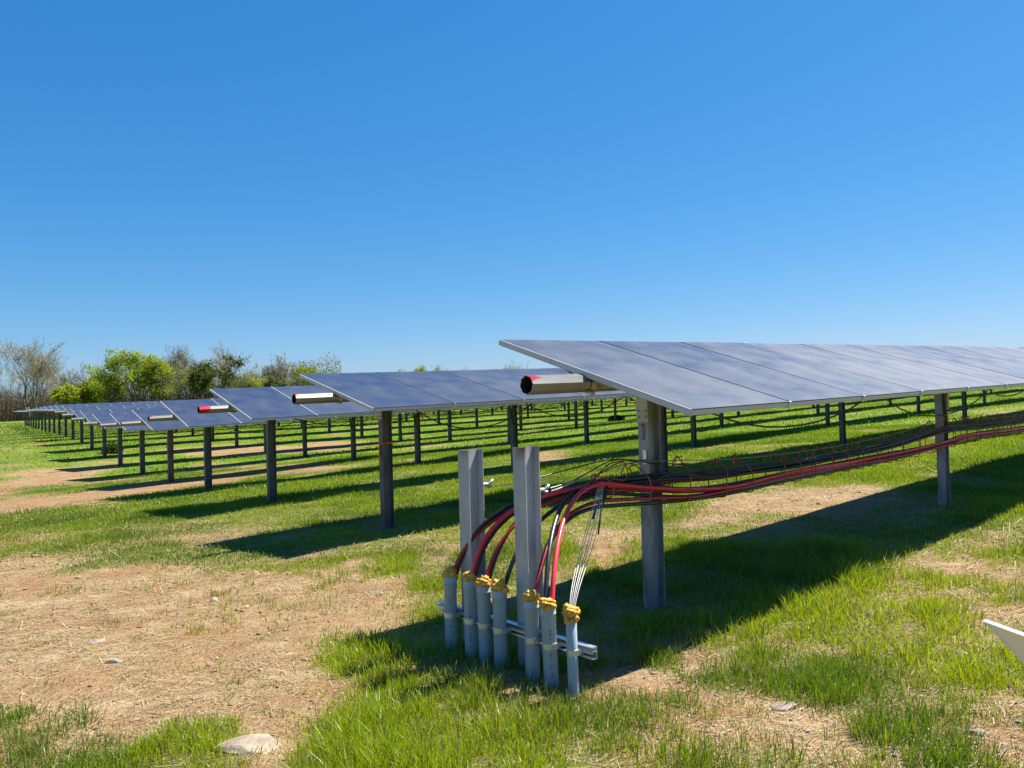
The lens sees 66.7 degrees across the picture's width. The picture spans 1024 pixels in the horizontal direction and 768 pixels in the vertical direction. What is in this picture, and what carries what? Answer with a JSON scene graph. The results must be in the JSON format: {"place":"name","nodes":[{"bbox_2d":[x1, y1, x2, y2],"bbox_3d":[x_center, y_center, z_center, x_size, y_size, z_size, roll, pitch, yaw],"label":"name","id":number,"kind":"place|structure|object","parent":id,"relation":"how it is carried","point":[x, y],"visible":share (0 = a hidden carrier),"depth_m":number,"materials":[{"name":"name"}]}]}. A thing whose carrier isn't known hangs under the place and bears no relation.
{"place":"outdoors","nodes":[
{"label":"outdoors","id":0,"kind":"place"},
{"bbox_2d":[0,386,1023,767],"bbox_3d":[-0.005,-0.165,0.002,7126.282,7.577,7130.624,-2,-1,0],"label":"ground","id":1,"kind":"structure","parent":0,"point":[252,616],"depth_m":6.66,"materials":[{"name":"soil"}]},
{"bbox_2d":[0,369,22,407],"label":"bare tree","id":2,"kind":"object","parent":1,"relation":"on","point":[8,388],"visible":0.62,"depth_m":159.90,"materials":[{"name":"grey plant"}]},
{"bbox_2d":[0,336,69,419],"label":"bare tree","id":3,"kind":"object","parent":1,"relation":"on","point":[31,358],"visible":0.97,"depth_m":148.00,"materials":[{"name":"grey plant"}]},
{"bbox_2d":[5,355,66,402],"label":"tree","id":4,"kind":"object","parent":1,"relation":"on","point":[35,378],"visible":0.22,"depth_m":162.25,"materials":[{"name":"grey plant"}]},
{"bbox_2d":[48,381,82,418],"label":"leafy tree","id":5,"kind":"object","parent":1,"relation":"on","point":[67,394],"visible":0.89,"depth_m":142.63,"materials":[{"name":"green plant"}]},
{"bbox_2d":[51,368,81,384],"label":"bare tree","id":6,"kind":"object","parent":1,"relation":"on","point":[65,375],"visible":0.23,"depth_m":156.29,"materials":[{"name":"grey plant"}]},
{"bbox_2d":[58,362,86,418],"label":"bare tree","id":7,"kind":"object","parent":1,"relation":"on","point":[74,376],"visible":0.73,"depth_m":146.51,"materials":[{"name":"grey plant"}]},
{"bbox_2d":[75,380,94,403],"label":"leafy tree","id":8,"kind":"object","parent":1,"relation":"on","point":[83,396],"visible":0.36,"depth_m":146.94,"materials":[{"name":"green plant"}]},
{"bbox_2d":[83,364,118,402],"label":"leafy tree","id":9,"kind":"object","parent":1,"relation":"on","point":[104,381],"visible":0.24,"depth_m":147.63,"materials":[{"name":"green plant"}]},
{"bbox_2d":[81,374,131,402],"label":"leafy tree","id":10,"kind":"object","parent":1,"relation":"on","point":[115,386],"visible":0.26,"depth_m":147.85,"materials":[{"name":"green plant"}]},
{"bbox_2d":[100,442,124,453],"bbox_3d":[-19.117,3.106,37.157,1.134,0.743,0.782,-2,-1,0],"label":"weed clump","id":11,"kind":"object","parent":1,"relation":"on","point":[112,447],"visible":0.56,"depth_m":37.00,"materials":[{"name":"green plant"}]},
{"bbox_2d":[105,658,121,663],"bbox_3d":[-2.810,1.966,5.487,0.122,0.054,0.055,-2,-1,0],"label":"stone","id":12,"kind":"object","parent":1,"relation":"on","point":[111,661],"visible":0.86,"depth_m":5.47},
{"bbox_2d":[80,345,174,403],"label":"leafy tree","id":13,"kind":"object","parent":1,"relation":"on","point":[130,363],"visible":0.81,"depth_m":145.56,"materials":[{"name":"green plant"}]},
{"bbox_2d":[137,354,188,400],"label":"leafy tree","id":14,"kind":"object","parent":1,"relation":"on","point":[156,375],"visible":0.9,"depth_m":147.85,"materials":[{"name":"green plant"}]},
{"bbox_2d":[0,351,344,421],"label":"undergrowth","id":15,"kind":"object","parent":1,"relation":"on","point":[9,404],"visible":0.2,"depth_m":153.32,"materials":[{"name":"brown plant"}]},
{"bbox_2d":[160,358,199,399],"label":"leafy tree","id":16,"kind":"object","parent":1,"relation":"on","point":[183,378],"visible":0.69,"depth_m":146.06,"materials":[{"name":"green plant"}]},
{"bbox_2d":[159,342,202,399],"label":"bare tree","id":17,"kind":"object","parent":1,"relation":"on","point":[180,356],"visible":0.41,"depth_m":155.38,"materials":[{"name":"grey plant"}]},
{"bbox_2d":[177,336,250,388],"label":"bare tree","id":18,"kind":"object","parent":1,"relation":"on","point":[223,364],"visible":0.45,"depth_m":158.58,"materials":[{"name":"grey plant"}]},
{"bbox_2d":[185,355,247,397],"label":"evergreen tree","id":19,"kind":"object","parent":1,"relation":"on","point":[205,374],"visible":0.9,"depth_m":143.05,"materials":[{"name":"green plant"}]},
{"bbox_2d":[214,369,260,387],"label":"leafy tree","id":20,"kind":"object","parent":1,"relation":"on","point":[243,382],"visible":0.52,"depth_m":146.36,"materials":[{"name":"green plant"}]},
{"bbox_2d":[211,734,281,754],"bbox_3d":[-1.354,1.873,4.018,0.376,0.097,0.226,-2,-1,0],"label":"stone","id":21,"kind":"object","parent":1,"relation":"on","point":[244,743],"visible":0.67,"depth_m":3.97,"materials":[{"name":"stone"}]},
{"bbox_2d":[236,364,271,386],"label":"bare tree","id":22,"kind":"object","parent":1,"relation":"on","point":[255,372],"visible":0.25,"depth_m":153.05,"materials":[{"name":"grey plant"}]},
{"bbox_2d":[245,371,270,387],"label":"leafy tree","id":23,"kind":"object","parent":1,"relation":"on","point":[253,381],"visible":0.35,"depth_m":148.91,"materials":[{"name":"green plant"}]},
{"bbox_2d":[239,353,299,385],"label":"bare tree","id":24,"kind":"object","parent":1,"relation":"on","point":[271,367],"visible":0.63,"depth_m":153.60,"materials":[{"name":"grey plant"}]},
{"bbox_2d":[265,375,293,386],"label":"evergreen tree","id":25,"kind":"object","parent":1,"relation":"on","point":[270,382],"visible":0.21,"depth_m":142.35,"materials":[{"name":"green plant"}]},
{"bbox_2d":[31,404,536,431],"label":"solar panel row","id":26,"kind":"object","parent":1,"relation":"on","point":[49,422],"visible":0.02,"depth_m":63.79,"materials":[{"name":"glass"}]},
{"bbox_2d":[38,405,534,434],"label":"solar panel row","id":27,"kind":"object","parent":1,"relation":"on","point":[59,421],"visible":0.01,"depth_m":55.59,"materials":[{"name":"glass"}]},
{"bbox_2d":[291,364,321,385],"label":"leafy tree","id":28,"kind":"object","parent":1,"relation":"on","point":[304,371],"visible":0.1,"depth_m":188.95,"materials":[{"name":"green plant"}]},
{"bbox_2d":[34,400,605,432],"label":"solar panel row","id":29,"kind":"object","parent":1,"relation":"on","point":[54,431],"visible":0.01,"depth_m":59.70,"materials":[{"name":"glass"}]},
{"bbox_2d":[48,400,592,438],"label":"solar panel row","id":30,"kind":"object","parent":1,"relation":"on","point":[59,407],"visible":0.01,"depth_m":47.46,"materials":[{"name":"glass"}]},
{"bbox_2d":[43,400,613,436],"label":"solar panel row","id":31,"kind":"object","parent":1,"relation":"on","point":[52,407],"visible":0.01,"depth_m":51.50,"materials":[{"name":"glass"}]},
{"bbox_2d":[62,399,602,449],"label":"solar panel row","id":32,"kind":"object","parent":1,"relation":"on","point":[76,411],"visible":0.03,"depth_m":40.40,"materials":[{"name":"glass"}]},
{"bbox_2d":[54,398,626,443],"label":"solar panel row","id":33,"kind":"object","parent":1,"relation":"on","point":[67,409],"visible":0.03,"depth_m":44.53,"materials":[{"name":"glass"}]},
{"bbox_2d":[71,399,611,457],"bbox_3d":[5.870,1.713,56.384,67.237,3.648,1.917,-1,-1,-41],"label":"solar panel row","id":34,"kind":"object","parent":1,"relation":"on","point":[88,415],"visible":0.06,"depth_m":35.82,"materials":[{"name":"glass"}]},
{"bbox_2d":[83,397,631,465],"bbox_3d":[8.610,1.579,52.350,67.233,3.890,1.917,-1,-1,-41],"label":"solar panel row","id":35,"kind":"object","parent":1,"relation":"on","point":[100,418],"visible":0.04,"depth_m":31.11,"materials":[{"name":"glass"}]},
{"bbox_2d":[99,397,673,474],"bbox_3d":[11.470,1.074,48.158,67.219,4.550,1.917,-1,-1,-41],"label":"solar panel row","id":36,"kind":"object","parent":1,"relation":"on","point":[118,418],"visible":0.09,"depth_m":26.90,"materials":[{"name":"glass"}]},
{"bbox_2d":[458,449,493,643],"bbox_3d":[-0.227,1.346,5.529,0.106,1.765,0.279,-3,-1,40],"label":"steel stub","id":37,"kind":"object","parent":1,"relation":"on","point":[472,484],"visible":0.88,"depth_m":5.48,"materials":[{"name":"metal"}]},
{"bbox_2d":[436,600,596,659],"bbox_3d":[-0.026,1.576,5.049,0.043,0.069,1.525,-1,-1,-41],"label":"strut channel","id":38,"kind":"object","parent":37,"relation":"attached to","point":[588,650],"visible":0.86,"depth_m":4.84,"materials":[{"name":"metal"}]},
{"bbox_2d":[441,566,461,650],"bbox_3d":[-0.424,1.752,5.404,0.112,0.968,0.119,-1,-1,-41],"label":"cable pipe","id":39,"kind":"object","parent":38,"relation":"attached to","point":[449,576],"visible":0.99,"depth_m":5.37,"materials":[{"name":"grey plastic"}]},
{"bbox_2d":[453,431,942,569],"bbox_3d":[6.512,0.896,10.896,17.711,0.795,0.513,-1,-1,-40],"label":"power cable","id":40,"kind":"object","parent":39,"relation":"attached to","point":[491,522],"visible":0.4,"depth_m":5.42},
{"bbox_2d":[456,423,1003,578],"bbox_3d":[6.525,0.888,10.900,17.686,0.809,0.498,-1,-1,-40],"label":"power cable","id":41,"kind":"object","parent":39,"relation":"attached to","point":[492,517],"visible":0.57,"depth_m":5.42,"materials":[{"name":"black rubber"}]},
{"bbox_2d":[607,419,1021,481],"bbox_3d":[6.876,0.591,11.217,16.740,0.265,0.032,-1,-1,-41],"label":"string cable","id":42,"kind":"object","parent":41,"relation":"on","point":[718,468],"visible":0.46,"depth_m":6.64,"materials":[{"name":"black rubber"}]},
{"bbox_2d":[461,571,477,657],"bbox_3d":[-0.281,1.745,5.241,0.120,0.964,0.133,0,-2,-41],"label":"cable pipe","id":43,"kind":"object","parent":38,"relation":"attached to","point":[470,618],"visible":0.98,"depth_m":5.20,"materials":[{"name":"grey plastic"}]},
{"bbox_2d":[470,428,1023,572],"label":"power cable","id":44,"kind":"object","parent":43,"relation":"attached to","point":[498,522],"visible":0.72,"depth_m":5.46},
{"bbox_2d":[474,422,1023,575],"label":"power cable","id":45,"kind":"object","parent":43,"relation":"attached to","point":[501,524],"visible":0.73,"depth_m":6.95,"materials":[{"name":"red rubber"}]},
{"bbox_2d":[613,420,1023,482],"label":"string cable","id":46,"kind":"object","parent":45,"relation":"on","point":[800,461],"visible":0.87,"depth_m":7.30,"materials":[{"name":"black rubber"}]},
{"bbox_2d":[475,575,492,663],"bbox_3d":[-0.176,1.739,5.119,0.114,0.964,0.125,-1,-1,-41],"label":"cable pipe","id":47,"kind":"object","parent":38,"relation":"attached to","point":[484,623],"visible":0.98,"depth_m":5.09,"materials":[{"name":"grey plastic"}]},
{"bbox_2d":[485,429,1023,575],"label":"power cable","id":48,"kind":"object","parent":47,"relation":"attached to","point":[508,532],"visible":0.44,"depth_m":5.47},
{"bbox_2d":[489,421,1023,584],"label":"power cable","id":49,"kind":"object","parent":47,"relation":"attached to","point":[493,564],"visible":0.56,"depth_m":7.05,"materials":[{"name":"black rubber"}]},
{"bbox_2d":[595,419,1022,481],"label":"string cable","id":50,"kind":"object","parent":49,"relation":"on","point":[778,463],"visible":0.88,"depth_m":7.18,"materials":[{"name":"black rubber"}]},
{"bbox_2d":[491,579,511,668],"bbox_3d":[-0.065,1.735,5.000,0.116,0.961,0.142,-1,-1,-41],"label":"cable pipe","id":51,"kind":"object","parent":38,"relation":"attached to","point":[500,591],"visible":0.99,"depth_m":4.97,"materials":[{"name":"grey plastic"}]},
{"bbox_2d":[505,433,993,584],"bbox_3d":[6.570,0.917,10.848,17.694,0.765,0.094,-1,-1,-41],"label":"power cable","id":52,"kind":"object","parent":51,"relation":"attached to","point":[543,518],"visible":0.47,"depth_m":5.57,"materials":[{"name":"red rubber"}]},
{"bbox_2d":[522,589,541,681],"bbox_3d":[0.124,1.734,4.780,0.114,0.942,0.120,0,-2,-41],"label":"cable pipe","id":53,"kind":"object","parent":38,"relation":"attached to","point":[532,638],"visible":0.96,"depth_m":4.75,"materials":[{"name":"grey plastic"}]},
{"bbox_2d":[534,430,1023,592],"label":"power cable","id":54,"kind":"object","parent":53,"relation":"attached to","point":[544,553],"visible":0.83,"depth_m":6.40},
{"bbox_2d":[590,473,613,498],"bbox_3d":[0.636,0.738,5.598,0.174,0.184,0.106,-3,-1,43],"label":"cable hanger","id":55,"kind":"object","parent":54,"relation":"attached to","point":[606,479],"visible":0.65,"depth_m":5.59,"materials":[{"name":"orange metal"}]},
{"bbox_2d":[538,431,1023,592],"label":"power cable","id":56,"kind":"object","parent":53,"relation":"attached to","point":[584,510],"visible":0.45,"depth_m":6.61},
{"bbox_2d":[538,597,561,688],"bbox_3d":[0.230,1.738,4.662,0.110,0.924,0.141,-1,-2,-41],"label":"cable pipe","id":57,"kind":"object","parent":38,"relation":"attached to","point":[550,644],"visible":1,"depth_m":4.62,"materials":[{"name":"grey plastic"}]},
{"bbox_2d":[543,426,1020,597],"bbox_3d":[6.560,0.902,10.822,17.740,0.834,0.457,-1,-1,-43],"label":"power cable","id":58,"kind":"object","parent":57,"relation":"attached to","point":[551,538],"visible":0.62,"depth_m":5.22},
{"bbox_2d":[550,426,1023,599],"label":"power cable","id":59,"kind":"object","parent":57,"relation":"attached to","point":[563,522],"visible":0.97,"depth_m":6.11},
{"bbox_2d":[597,480,606,534],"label":"tie wire","id":60,"kind":"object","parent":59,"relation":"hanging from","point":[601,509],"visible":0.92,"depth_m":5.47,"materials":[{"name":"metal"}]},
{"bbox_2d":[645,472,737,484],"bbox_3d":[1.471,0.749,6.303,1.352,0.108,0.053,-1,-1,-42],"label":"loose wire","id":61,"kind":"object","parent":59,"relation":"attached to","point":[689,475],"visible":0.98,"depth_m":6.22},
{"bbox_2d":[561,603,583,696],"bbox_3d":[0.361,1.732,4.515,0.118,0.922,0.114,-1,-2,-41],"label":"cable pipe","id":62,"kind":"object","parent":38,"relation":"attached to","point":[570,613],"visible":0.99,"depth_m":4.50,"materials":[{"name":"grey plastic"}]},
{"bbox_2d":[569,487,598,604],"bbox_3d":[0.502,1.050,5.128,0.078,0.663,1.247,-2,-1,20],"label":"control wire","id":63,"kind":"object","parent":62,"relation":"attached to","point":[581,547],"visible":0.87,"depth_m":5.04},
{"bbox_2d":[571,487,599,605],"bbox_3d":[0.510,1.050,5.125,0.067,0.663,1.246,-2,-1,19],"label":"control wire","id":64,"kind":"object","parent":62,"relation":"attached to","point":[583,547],"visible":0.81,"depth_m":5.01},
{"bbox_2d":[572,487,600,605],"bbox_3d":[0.517,1.049,5.124,0.059,0.663,1.244,-2,-1,19],"label":"control wire","id":65,"kind":"object","parent":62,"relation":"attached to","point":[585,550],"visible":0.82,"depth_m":4.98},
{"bbox_2d":[573,487,601,605],"bbox_3d":[0.523,1.049,5.122,0.051,0.663,1.243,-2,-1,19],"label":"control wire","id":66,"kind":"object","parent":62,"relation":"attached to","point":[588,548],"visible":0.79,"depth_m":4.98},
{"bbox_2d":[575,486,603,605],"bbox_3d":[0.534,1.048,5.119,0.046,0.663,1.241,-2,-1,18],"label":"control wire","id":67,"kind":"object","parent":62,"relation":"attached to","point":[591,549],"visible":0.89,"depth_m":4.96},
{"bbox_2d":[0,386,1023,767],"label":"grass","id":68,"kind":"structure","parent":1,"relation":"on","point":[378,740],"depth_m":6.41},
{"bbox_2d":[0,465,1023,767],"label":"straw","id":69,"kind":"object","parent":1,"relation":"on","point":[168,679],"visible":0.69,"depth_m":5.42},
{"bbox_2d":[0,490,1023,767],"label":"clay crumbs","id":70,"kind":"object","parent":1,"relation":"on","point":[382,626],"visible":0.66,"depth_m":6.26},
{"bbox_2d":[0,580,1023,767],"bbox_3d":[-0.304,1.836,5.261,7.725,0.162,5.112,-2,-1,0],"label":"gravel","id":71,"kind":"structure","parent":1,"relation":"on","point":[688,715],"depth_m":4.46,"materials":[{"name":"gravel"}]},
{"bbox_2d":[120,395,922,481],"bbox_3d":[14.226,0.869,44.105,67.221,4.447,1.918,-1,-1,-41],"label":"solar panel row","id":72,"kind":"object","parent":1,"relation":"on","point":[169,427],"visible":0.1,"depth_m":22.80,"materials":[{"name":"glass"}]},
{"bbox_2d":[512,446,549,666],"bbox_3d":[0.159,1.307,5.090,0.106,1.800,0.279,-3,-1,40],"label":"steel stub","id":73,"kind":"object","parent":1,"relation":"on","point":[528,490],"visible":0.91,"depth_m":5.02,"materials":[{"name":"metal"}]},
{"bbox_2d":[148,389,991,489],"bbox_3d":[16.944,0.595,39.964,67.225,4.332,1.906,-1,-1,-41],"label":"solar panel row","id":74,"kind":"object","parent":1,"relation":"on","point":[186,414],"visible":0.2,"depth_m":18.67,"materials":[{"name":"glass"}]},
{"bbox_2d":[197,385,985,500],"bbox_3d":[15.156,0.603,31.792,54.977,3.755,1.916,-1,-1,-41],"label":"solar panel row","id":75,"kind":"object","parent":1,"relation":"on","point":[271,405],"visible":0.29,"depth_m":14.58,"materials":[{"name":"glass"}]},
{"bbox_2d":[607,415,624,420],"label":"weed clump","id":76,"kind":"object","parent":1,"relation":"on","point":[619,418],"visible":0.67,"depth_m":51.84,"materials":[{"name":"green plant"}]},
{"bbox_2d":[292,368,967,528],"bbox_3d":[14.255,0.479,24.629,45.172,3.556,1.936,-1,-1,-41],"label":"solar panel row","id":77,"kind":"object","parent":1,"relation":"on","point":[383,394],"visible":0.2,"depth_m":10.84,"materials":[{"name":"glass"}]},
{"bbox_2d":[378,442,392,461],"bbox_3d":[-1.728,0.921,10.586,0.183,0.260,0.112,-1,-1,-41],"label":"marker ribbon","id":78,"kind":"object","parent":77,"relation":"attached to","point":[380,443],"visible":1,"depth_m":10.53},
{"bbox_2d":[499,339,1023,610],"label":"solar panel row","id":79,"kind":"object","parent":1,"relation":"on","point":[694,378],"visible":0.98,"depth_m":6.77,"materials":[{"name":"glass"}]},
{"bbox_2d":[550,415,1018,488],"bbox_3d":[6.857,0.461,11.161,17.841,0.320,0.152,-1,-1,-42],"label":"messenger wire","id":80,"kind":"object","parent":79,"relation":"attached to","point":[756,456],"visible":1,"depth_m":6.96,"materials":[{"name":"metal"}]},
{"bbox_2d":[586,462,627,484],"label":"loose wire","id":81,"kind":"object","parent":80,"relation":"attached to","point":[611,478],"visible":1,"depth_m":5.69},
{"bbox_2d":[620,462,651,498],"bbox_3d":[0.934,0.739,5.908,0.232,0.281,0.130,-2,-1,0],"label":"cable hanger","id":82,"kind":"object","parent":80,"relation":"hanging from","point":[642,471],"visible":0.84,"depth_m":5.88,"materials":[{"name":"orange metal"}]},
{"bbox_2d":[671,455,690,500],"bbox_3d":[1.373,0.754,6.255,0.177,0.360,0.064,-3,-2,44],"label":"cable hanger","id":83,"kind":"object","parent":80,"relation":"hanging from","point":[676,456],"visible":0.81,"depth_m":6.24,"materials":[{"name":"orange metal"}]},
{"bbox_2d":[553,460,688,491],"bbox_3d":[0.862,0.652,5.896,1.602,0.176,0.032,-1,-1,-42],"label":"string cable","id":84,"kind":"object","parent":83,"relation":"hanging from","point":[624,460],"visible":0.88,"depth_m":5.90,"materials":[{"name":"black rubber"}]},
{"bbox_2d":[540,459,722,476],"bbox_3d":[1.026,0.658,6.044,2.361,0.206,0.032,-1,-1,-42],"label":"string cable","id":85,"kind":"object","parent":83,"relation":"attached to","point":[622,459],"visible":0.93,"depth_m":5.80,"materials":[{"name":"black rubber"}]},
{"bbox_2d":[643,463,710,483],"bbox_3d":[1.336,0.696,6.192,0.904,0.131,0.035,-1,-1,-43],"label":"loose wire","id":86,"kind":"object","parent":83,"relation":"attached to","point":[674,465],"visible":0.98,"depth_m":6.13,"materials":[{"name":"black rubber"}]},
{"bbox_2d":[707,458,727,496],"bbox_3d":[1.761,0.793,6.585,0.120,0.326,0.173,-1,-1,-34],"label":"cable hanger","id":87,"kind":"object","parent":80,"relation":"hanging from","point":[716,459],"visible":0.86,"depth_m":6.58,"materials":[{"name":"orange metal"}]},
{"bbox_2d":[732,456,754,492],"bbox_3d":[2.020,0.793,6.811,0.174,0.323,0.108,-3,-1,43],"label":"cable hanger","id":88,"kind":"object","parent":80,"relation":"hanging from","point":[749,468],"visible":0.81,"depth_m":6.80,"materials":[{"name":"orange metal"}]},
{"bbox_2d":[765,452,784,485],"bbox_3d":[2.445,0.781,7.196,0.193,0.307,0.077,-3,-2,44],"label":"cable hanger","id":89,"kind":"object","parent":80,"relation":"hanging from","point":[783,463],"visible":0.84,"depth_m":7.17,"materials":[{"name":"orange metal"}]},
{"bbox_2d":[781,454,802,481],"bbox_3d":[2.652,0.789,7.375,0.183,0.271,0.120,-2,-1,14],"label":"cable hanger","id":90,"kind":"object","parent":80,"relation":"hanging from","point":[798,461],"visible":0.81,"depth_m":7.33,"materials":[{"name":"orange metal"}]},
{"bbox_2d":[798,448,816,478],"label":"cable hanger","id":91,"kind":"object","parent":80,"relation":"hanging from","point":[811,455],"visible":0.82,"depth_m":7.56,"materials":[{"name":"orange metal"}]},
{"bbox_2d":[812,446,832,475],"bbox_3d":[3.106,0.772,7.789,0.184,0.283,0.191,-2,-1,0],"label":"cable hanger","id":92,"kind":"object","parent":80,"relation":"hanging from","point":[828,453],"visible":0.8,"depth_m":7.78,"materials":[{"name":"orange metal"}]},
{"bbox_2d":[830,443,850,471],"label":"cable hanger","id":93,"kind":"object","parent":80,"relation":"hanging from","point":[845,452],"visible":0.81,"depth_m":8.00,"materials":[{"name":"orange metal"}]},
{"bbox_2d":[858,437,877,465],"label":"cable hanger","id":94,"kind":"object","parent":80,"relation":"hanging from","point":[873,444],"visible":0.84,"depth_m":8.45,"materials":[{"name":"orange metal"}]},
{"bbox_2d":[883,433,904,460],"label":"cable hanger","id":95,"kind":"object","parent":80,"relation":"hanging from","point":[900,440],"visible":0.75,"depth_m":8.88,"materials":[{"name":"orange metal"}]},
{"bbox_2d":[919,424,935,452],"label":"cable hanger","id":96,"kind":"object","parent":80,"relation":"hanging from","point":[935,437],"visible":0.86,"depth_m":9.54,"materials":[{"name":"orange metal"}]},
{"bbox_2d":[952,418,968,443],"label":"cable hanger","id":97,"kind":"object","parent":80,"relation":"hanging from","point":[966,428],"visible":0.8,"depth_m":10.20,"materials":[{"name":"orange metal"}]},
{"bbox_2d":[675,419,1023,476],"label":"string cable","id":98,"kind":"object","parent":97,"relation":"hanging from","point":[882,445],"visible":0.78,"depth_m":8.31,"materials":[{"name":"black rubber"}]},
{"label":"cable hanger","id":99,"kind":"object","parent":80,"relation":"hanging from","visible":0},
{"bbox_2d":[597,418,1022,480],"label":"string cable","id":100,"kind":"object","parent":99,"relation":"hanging from","point":[788,459],"visible":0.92,"depth_m":7.31,"materials":[{"name":"black rubber"}]},
{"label":"cable hanger","id":101,"kind":"object","parent":80,"relation":"hanging from","visible":0},
{"bbox_2d":[595,417,1023,480],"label":"string cable","id":102,"kind":"object","parent":101,"relation":"on","point":[841,451],"visible":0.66,"depth_m":8.53,"materials":[{"name":"black rubber"}]},
{"bbox_2d":[772,701,795,711],"bbox_3d":[1.469,1.757,4.202,0.139,0.067,0.090,-2,-1,0],"label":"stone","id":103,"kind":"object","parent":1,"relation":"on","point":[782,706],"visible":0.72,"depth_m":4.19,"materials":[{"name":"stone"}]},
{"bbox_2d":[964,729,989,735],"bbox_3d":[2.281,1.718,3.815,0.116,0.054,0.049,-2,-1,13],"label":"stone","id":104,"kind":"object","parent":1,"relation":"on","point":[977,734],"visible":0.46,"depth_m":3.80,"materials":[{"name":"stone"}]},
{"bbox_2d":[983,619,1023,663],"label":"white sheet","id":105,"kind":"object","parent":1,"relation":"on","point":[1011,639],"visible":1,"depth_m":1.84,"materials":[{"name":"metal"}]},
{"bbox_2d":[0,0,1023,399],"label":"sky","id":106,"kind":"structure","parent":0,"point":[375,185],"materials":[{"name":"blue"}]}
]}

